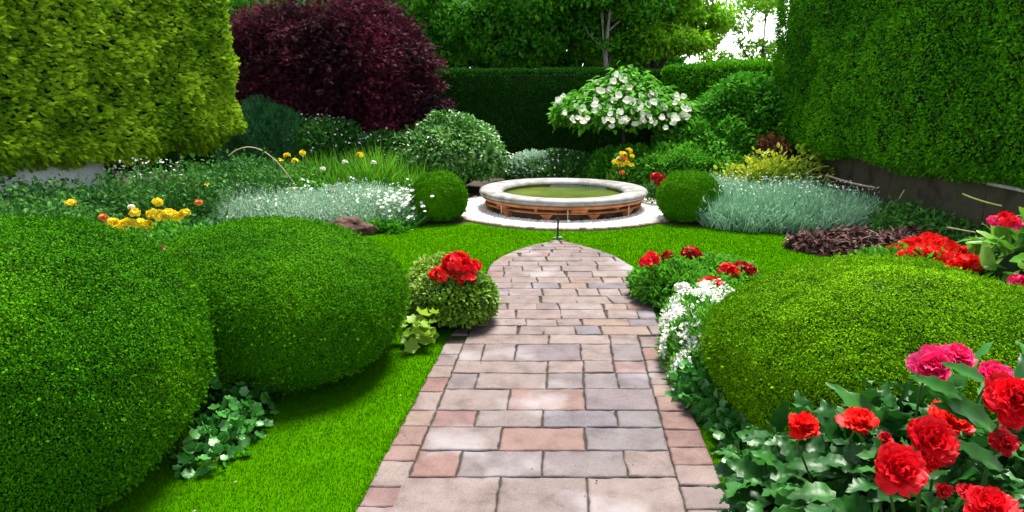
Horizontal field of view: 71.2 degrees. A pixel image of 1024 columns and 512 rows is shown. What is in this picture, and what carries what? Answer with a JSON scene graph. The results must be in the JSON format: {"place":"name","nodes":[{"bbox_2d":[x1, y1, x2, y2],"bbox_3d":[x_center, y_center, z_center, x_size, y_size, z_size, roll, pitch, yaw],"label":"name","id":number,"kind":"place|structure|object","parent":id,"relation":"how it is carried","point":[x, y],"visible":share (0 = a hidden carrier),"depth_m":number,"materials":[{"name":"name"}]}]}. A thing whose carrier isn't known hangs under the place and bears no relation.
{"place":"outdoors","nodes":[
{"label":"outdoors","id":0,"kind":"place"},
{"bbox_2d":[88,222,833,511],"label":"lawn","id":1,"kind":"structure","parent":0,"point":[712,442],"depth_m":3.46,"materials":[{"name":"green plant"}]},
{"bbox_2d":[0,213,217,511],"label":"boxwood bush","id":2,"kind":"object","parent":1,"relation":"on","point":[107,356],"visible":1,"depth_m":2.59,"materials":[{"name":"green plant"}]},
{"bbox_2d":[169,395,273,478],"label":"ivy plant","id":3,"kind":"object","parent":1,"relation":"on","point":[230,409],"visible":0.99,"depth_m":3.21,"materials":[{"name":"green plant"}]},
{"bbox_2d":[198,366,278,420],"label":"ivy plant","id":4,"kind":"object","parent":1,"relation":"on","point":[240,391],"visible":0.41,"depth_m":3.53,"materials":[{"name":"green plant"}]},
{"bbox_2d":[156,213,410,395],"bbox_3d":[-1.407,0.206,4.188,1.635,0.871,1.593,0,13,0],"label":"boxwood bush","id":5,"kind":"object","parent":1,"relation":"on","point":[297,303],"visible":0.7,"depth_m":3.65,"materials":[{"name":"green plant"}]},
{"bbox_2d":[329,216,379,235],"bbox_3d":[-1.769,-0.292,7.950,0.590,0.298,0.284,0,13,0],"label":"rock","id":6,"kind":"object","parent":1,"relation":"on","point":[359,225],"visible":0.43,"depth_m":7.87,"materials":[{"name":"brown stone"}]},
{"bbox_2d":[354,215,412,234],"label":"edging plant","id":7,"kind":"object","parent":1,"relation":"on","point":[389,224],"visible":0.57,"depth_m":8.03,"materials":[{"name":"green plant"}]},
{"bbox_2d":[399,306,439,353],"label":"hosta plant","id":8,"kind":"object","parent":1,"relation":"on","point":[421,331],"visible":0.94,"depth_m":4.43,"materials":[{"name":"green plant"}]},
{"bbox_2d":[404,251,501,329],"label":"geranium plant","id":9,"kind":"object","parent":1,"relation":"on","point":[458,289],"visible":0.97,"depth_m":4.68,"materials":[{"name":"green plant"}]},
{"bbox_2d":[553,213,561,238],"bbox_3d":[0.490,-0.315,7.654,0.105,0.290,0.046,0,13,0],"label":"water spigot","id":10,"kind":"object","parent":1,"relation":"on","point":[558,236],"visible":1,"depth_m":7.66,"materials":[{"name":"metal"}]},
{"bbox_2d":[650,278,734,385],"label":"alyssum plant","id":11,"kind":"object","parent":1,"relation":"on","point":[673,332],"visible":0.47,"depth_m":4.16,"materials":[{"name":"white plant"}]},
{"bbox_2d":[625,245,763,308],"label":"geranium plant","id":12,"kind":"object","parent":1,"relation":"on","point":[654,277],"visible":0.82,"depth_m":5.27,"materials":[{"name":"green plant"}]},
{"bbox_2d":[678,292,718,396],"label":"herb tuft","id":13,"kind":"object","parent":1,"relation":"on","point":[703,322],"visible":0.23,"depth_m":3.95,"materials":[{"name":"green plant"}]},
{"bbox_2d":[665,358,785,466],"bbox_3d":[1.036,0.756,3.348,0.380,0.312,1.106,-2,13,-7],"label":"primrose plant","id":14,"kind":"object","parent":1,"relation":"on","point":[691,388],"visible":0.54,"depth_m":3.43,"materials":[{"name":"green plant"}]},
{"bbox_2d":[699,252,1023,466],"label":"boxwood bush","id":15,"kind":"object","parent":1,"relation":"on","point":[781,336],"visible":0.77,"depth_m":2.99,"materials":[{"name":"green plant"}]},
{"bbox_2d":[707,339,1023,511],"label":"begonia plant","id":16,"kind":"object","parent":1,"relation":"on","point":[882,449],"visible":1,"depth_m":1.90,"materials":[{"name":"green plant"}]},
{"bbox_2d":[847,232,996,279],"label":"red flowering plant","id":17,"kind":"object","parent":1,"relation":"on","point":[952,253],"visible":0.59,"depth_m":5.76,"materials":[{"name":"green plant"}]},
{"bbox_2d":[356,240,729,511],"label":"path","id":18,"kind":"structure","parent":0,"point":[565,421],"depth_m":3.53,"materials":[{"name":"stone"}]},
{"bbox_2d":[114,143,985,257],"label":"ground","id":19,"kind":"structure","parent":0,"point":[473,187],"depth_m":11.46,"materials":[{"name":"soil"}]},
{"bbox_2d":[0,151,105,199],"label":"garden wall","id":20,"kind":"structure","parent":19,"relation":"on","point":[89,169],"depth_m":7.90,"materials":[{"name":"grey stone"}]},
{"bbox_2d":[0,172,126,213],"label":"perennial clump","id":21,"kind":"object","parent":19,"relation":"on","point":[61,190],"visible":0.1,"depth_m":7.17,"materials":[{"name":"green plant"}]},
{"bbox_2d":[0,188,151,234],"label":"perennial clump","id":22,"kind":"object","parent":19,"relation":"on","point":[78,210],"visible":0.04,"depth_m":6.51,"materials":[{"name":"green plant"}]},
{"bbox_2d":[0,0,247,191],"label":"conifer hedge","id":23,"kind":"object","parent":19,"relation":"on","point":[98,81],"visible":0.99,"depth_m":8.04,"materials":[{"name":"green plant"}]},
{"bbox_2d":[64,198,206,246],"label":"marigold plant","id":24,"kind":"object","parent":19,"relation":"on","point":[159,215],"visible":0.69,"depth_m":6.04,"materials":[{"name":"yellow plant"}]},
{"bbox_2d":[98,157,181,190],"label":"white daisy plant","id":25,"kind":"object","parent":19,"relation":"on","point":[135,169],"visible":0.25,"depth_m":8.23,"materials":[{"name":"green plant"}]},
{"bbox_2d":[73,153,237,227],"bbox_3d":[-3.946,-0.659,7.824,1.931,0.891,1.812,0,13,0],"label":"perennial clump","id":26,"kind":"object","parent":19,"relation":"on","point":[177,194],"visible":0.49,"depth_m":7.68,"materials":[{"name":"green plant"}]},
{"bbox_2d":[115,207,231,243],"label":"perennial clump","id":27,"kind":"object","parent":19,"relation":"on","point":[192,219],"visible":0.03,"depth_m":7.21,"materials":[{"name":"green plant"}]},
{"bbox_2d":[158,147,300,219],"bbox_3d":[-3.634,-0.915,8.933,1.943,0.882,1.939,0,13,0],"label":"perennial clump","id":28,"kind":"object","parent":19,"relation":"on","point":[252,176],"visible":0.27,"depth_m":8.84,"materials":[{"name":"green plant"}]},
{"bbox_2d":[228,147,292,180],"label":"arching stem","id":29,"kind":"object","parent":28,"relation":"attached to","point":[264,152],"visible":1,"depth_m":8.94,"materials":[{"name":"plant"}]},
{"bbox_2d":[215,92,306,169],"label":"conifer shrub","id":30,"kind":"object","parent":19,"relation":"on","point":[265,129],"visible":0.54,"depth_m":10.56,"materials":[{"name":"green plant"}]},
{"bbox_2d":[216,0,323,33],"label":"shade tree","id":31,"kind":"object","parent":19,"relation":"on","point":[237,2],"visible":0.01,"depth_m":15.88,"materials":[{"name":"green plant"}]},
{"bbox_2d":[220,151,332,190],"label":"perennial clump","id":32,"kind":"object","parent":19,"relation":"on","point":[291,167],"visible":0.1,"depth_m":9.89,"materials":[{"name":"green plant"}]},
{"bbox_2d":[266,164,332,193],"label":"perennial clump","id":33,"kind":"object","parent":19,"relation":"on","point":[301,182],"visible":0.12,"depth_m":9.68,"materials":[{"name":"green plant"}]},
{"bbox_2d":[208,176,416,226],"bbox_3d":[-2.650,-0.679,8.730,3.484,0.514,2.036,0,13,0],"label":"silver plant","id":34,"kind":"object","parent":19,"relation":"on","point":[314,204],"visible":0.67,"depth_m":8.37,"materials":[{"name":"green plant"}]},
{"bbox_2d":[280,113,366,165],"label":"flowering shrub","id":35,"kind":"object","parent":19,"relation":"on","point":[319,136],"visible":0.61,"depth_m":10.72,"materials":[{"name":"green plant"}]},
{"bbox_2d":[219,0,459,134],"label":"maple tree","id":36,"kind":"object","parent":19,"relation":"on","point":[355,62],"visible":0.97,"depth_m":11.18,"materials":[{"name":"purple plant"}]},
{"bbox_2d":[277,143,445,193],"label":"iris clump","id":37,"kind":"object","parent":19,"relation":"on","point":[391,172],"visible":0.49,"depth_m":10.15,"materials":[{"name":"green plant"}]},
{"bbox_2d":[350,126,408,168],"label":"flowering shrub","id":38,"kind":"object","parent":19,"relation":"on","point":[373,138],"visible":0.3,"depth_m":10.91,"materials":[{"name":"green plant"}]},
{"bbox_2d":[113,66,667,170],"bbox_3d":[-2.637,-2.728,14.353,11.824,2.080,1.394,0,13,0],"label":"back hedge","id":39,"kind":"object","parent":19,"relation":"on","point":[513,109],"visible":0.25,"depth_m":13.74,"materials":[{"name":"green plant"}]},
{"bbox_2d":[363,187,433,229],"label":"white flowering plant","id":40,"kind":"object","parent":19,"relation":"on","point":[419,220],"visible":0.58,"depth_m":8.32,"materials":[{"name":"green plant"}]},
{"bbox_2d":[318,0,481,74],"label":"shade tree","id":41,"kind":"object","parent":19,"relation":"on","point":[427,8],"visible":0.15,"depth_m":15.70,"materials":[{"name":"green plant"}]},
{"bbox_2d":[409,169,468,221],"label":"boxwood bush","id":42,"kind":"object","parent":19,"relation":"on","point":[448,200],"visible":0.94,"depth_m":8.47,"materials":[{"name":"green plant"}]},
{"bbox_2d":[381,108,508,184],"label":"variegated shrub","id":43,"kind":"object","parent":19,"relation":"on","point":[468,149],"visible":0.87,"depth_m":10.71,"materials":[{"name":"green plant"}]},
{"bbox_2d":[231,0,686,74],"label":"woodland","id":44,"kind":"object","parent":19,"relation":"on","point":[568,58],"visible":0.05,"depth_m":20.62,"materials":[{"name":"green plant"}]},
{"bbox_2d":[433,0,610,74],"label":"shade tree","id":45,"kind":"object","parent":19,"relation":"on","point":[523,32],"visible":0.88,"depth_m":14.92,"materials":[{"name":"green plant"}]},
{"bbox_2d":[505,148,558,179],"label":"ground cover","id":46,"kind":"object","parent":19,"relation":"on","point":[533,154],"visible":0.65,"depth_m":11.64,"materials":[{"name":"green plant"}]},
{"bbox_2d":[491,147,598,180],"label":"ground cover","id":47,"kind":"object","parent":19,"relation":"on","point":[571,164],"visible":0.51,"depth_m":11.61,"materials":[{"name":"green plant"}]},
{"bbox_2d":[458,195,671,230],"bbox_3d":[0.679,-0.642,9.609,3.068,0.066,3.069,0,13,0],"label":"brick edging","id":48,"kind":"object","parent":19,"relation":"on","point":[661,221],"visible":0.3,"depth_m":8.28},
{"bbox_2d":[541,0,678,74],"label":"shade tree","id":49,"kind":"object","parent":19,"relation":"on","point":[605,48],"visible":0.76,"depth_m":15.15,"materials":[{"name":"green plant"}]},
{"bbox_2d":[579,142,652,182],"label":"shrub","id":50,"kind":"object","parent":19,"relation":"on","point":[603,163],"visible":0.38,"depth_m":11.40,"materials":[{"name":"green plant"}]},
{"bbox_2d":[547,61,701,145],"bbox_3d":[1.846,-2.178,11.789,2.585,2.015,2.084,0,13,0],"label":"flowering tree","id":51,"kind":"object","parent":19,"relation":"on","point":[611,101],"visible":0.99,"depth_m":11.16,"materials":[{"name":"white plant"}]},
{"bbox_2d":[640,172,666,203],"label":"dark red flower plant","id":52,"kind":"object","parent":19,"relation":"on","point":[657,177],"visible":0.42,"depth_m":9.81,"materials":[{"name":"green plant"}]},
{"bbox_2d":[588,0,743,74],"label":"shade tree","id":53,"kind":"object","parent":19,"relation":"on","point":[689,28],"visible":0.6,"depth_m":15.41,"materials":[{"name":"green plant"}]},
{"bbox_2d":[625,136,748,190],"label":"shrub","id":54,"kind":"object","parent":19,"relation":"on","point":[667,159],"visible":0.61,"depth_m":10.66,"materials":[{"name":"green plant"}]},
{"bbox_2d":[655,168,724,222],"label":"boxwood bush","id":55,"kind":"object","parent":19,"relation":"on","point":[680,194],"visible":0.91,"depth_m":8.45,"materials":[{"name":"green plant"}]},
{"bbox_2d":[649,110,774,165],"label":"shrub","id":56,"kind":"object","parent":19,"relation":"on","point":[703,129],"visible":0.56,"depth_m":11.02,"materials":[{"name":"green plant"}]},
{"bbox_2d":[656,57,813,178],"bbox_3d":[4.218,-2.455,13.011,3.137,2.252,1.301,11,17,39],"label":"back hedge","id":57,"kind":"object","parent":19,"relation":"on","point":[692,81],"visible":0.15,"depth_m":12.91,"materials":[{"name":"green plant"}]},
{"bbox_2d":[694,0,788,62],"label":"shade tree","id":58,"kind":"object","parent":19,"relation":"on","point":[764,7],"visible":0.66,"depth_m":16.59,"materials":[{"name":"green plant"}]},
{"bbox_2d":[704,163,791,185],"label":"grass tuft","id":59,"kind":"object","parent":19,"relation":"on","point":[744,177],"visible":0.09,"depth_m":10.17,"materials":[{"name":"plant"}]},
{"bbox_2d":[696,70,809,157],"bbox_3d":[3.933,-2.199,11.829,2.131,1.705,1.815,0,13,0],"label":"shrub","id":60,"kind":"object","parent":19,"relation":"on","point":[748,96],"visible":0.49,"depth_m":11.27,"materials":[{"name":"green plant"}]},
{"bbox_2d":[713,142,836,191],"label":"yellow leaved shrub","id":61,"kind":"object","parent":19,"relation":"on","point":[784,167],"visible":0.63,"depth_m":10.06,"materials":[{"name":"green plant"}]},
{"bbox_2d":[694,168,891,233],"bbox_3d":[3.239,-0.760,8.848,2.640,0.618,2.405,0,13,0],"label":"lavender bed","id":62,"kind":"object","parent":19,"relation":"on","point":[778,207],"visible":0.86,"depth_m":8.17,"materials":[{"name":"green plant"}]},
{"bbox_2d":[826,174,875,188],"bbox_3d":[4.278,-0.946,9.076,0.028,0.050,1.090,-1,13,-6],"label":"cane","id":63,"kind":"object","parent":62,"relation":"on","point":[853,183],"visible":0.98,"depth_m":9.01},
{"bbox_2d":[781,223,945,256],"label":"dark-leaved plants","id":64,"kind":"object","parent":19,"relation":"on","point":[828,242],"visible":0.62,"depth_m":6.98,"materials":[{"name":"plant"}]},
{"bbox_2d":[770,0,1023,189],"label":"clipped hedge","id":65,"kind":"object","parent":19,"relation":"on","point":[938,85],"visible":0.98,"depth_m":7.80,"materials":[{"name":"green plant"}]},
{"bbox_2d":[789,148,1023,233],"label":"garden wall","id":66,"kind":"structure","parent":19,"relation":"on","point":[934,191],"depth_m":7.89,"materials":[{"name":"grey concrete"}]},
{"bbox_2d":[862,194,990,243],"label":"perennial clump","id":67,"kind":"object","parent":19,"relation":"on","point":[892,216],"visible":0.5,"depth_m":7.27,"materials":[{"name":"green plant"}]},
{"bbox_2d":[946,228,1017,260],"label":"perennial clump","id":68,"kind":"object","parent":19,"relation":"on","point":[996,253],"visible":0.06,"depth_m":6.40,"materials":[{"name":"green plant"}]},
{"bbox_2d":[947,227,976,232],"bbox_3d":[3.987,-0.232,6.350,0.014,0.027,0.312,-3,14,-12],"label":"cane","id":69,"kind":"object","parent":68,"relation":"on","point":[962,230],"visible":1,"depth_m":6.34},
{"bbox_2d":[962,193,1001,206],"bbox_3d":[4.135,-0.496,6.301,0.016,0.056,0.430,-3,14,-10],"label":"cane","id":70,"kind":"object","parent":68,"relation":"on","point":[982,200],"visible":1,"depth_m":6.29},
{"bbox_2d":[957,206,1023,285],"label":"broad leaf plant","id":71,"kind":"object","parent":19,"relation":"on","point":[1009,268],"visible":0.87,"depth_m":5.20,"materials":[{"name":"green plant"}]},
{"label":"gravel bed","id":72,"kind":"structure","parent":19,"relation":"on","visible":0},
{"bbox_2d":[479,178,647,220],"bbox_3d":[0.681,-0.770,9.576,2.240,0.292,2.240,0,13,0],"label":"fountain","id":73,"kind":"object","parent":72,"relation":"on","point":[628,200],"visible":0.88,"depth_m":8.84,"materials":[{"name":"stone"}]},
{"bbox_2d":[506,187,620,197],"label":"water","id":74,"kind":"structure","parent":73,"relation":"in","point":[565,192],"depth_m":9.76,"materials":[{"name":"green liquid"}]},
{"bbox_2d":[605,147,640,183],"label":"yellow rose","id":75,"kind":"object","parent":72,"relation":"on","point":[624,161],"visible":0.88,"depth_m":10.65,"materials":[{"name":"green plant"}]},
{"bbox_2d":[461,197,665,228],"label":"gravel","id":76,"kind":"structure","parent":0,"point":[476,209],"depth_m":8.71,"materials":[{"name":"white gravel"}]},
{"bbox_2d":[472,0,788,66],"label":"sky","id":77,"kind":"structure","parent":0,"point":[727,44],"materials":[{"name":"white"}]},
{"bbox_2d":[751,131,792,165],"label":"copper shrub","id":78,"kind":"object","parent":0,"point":[769,143],"visible":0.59,"depth_m":10.88,"materials":[{"name":"brown plant"}]}
]}

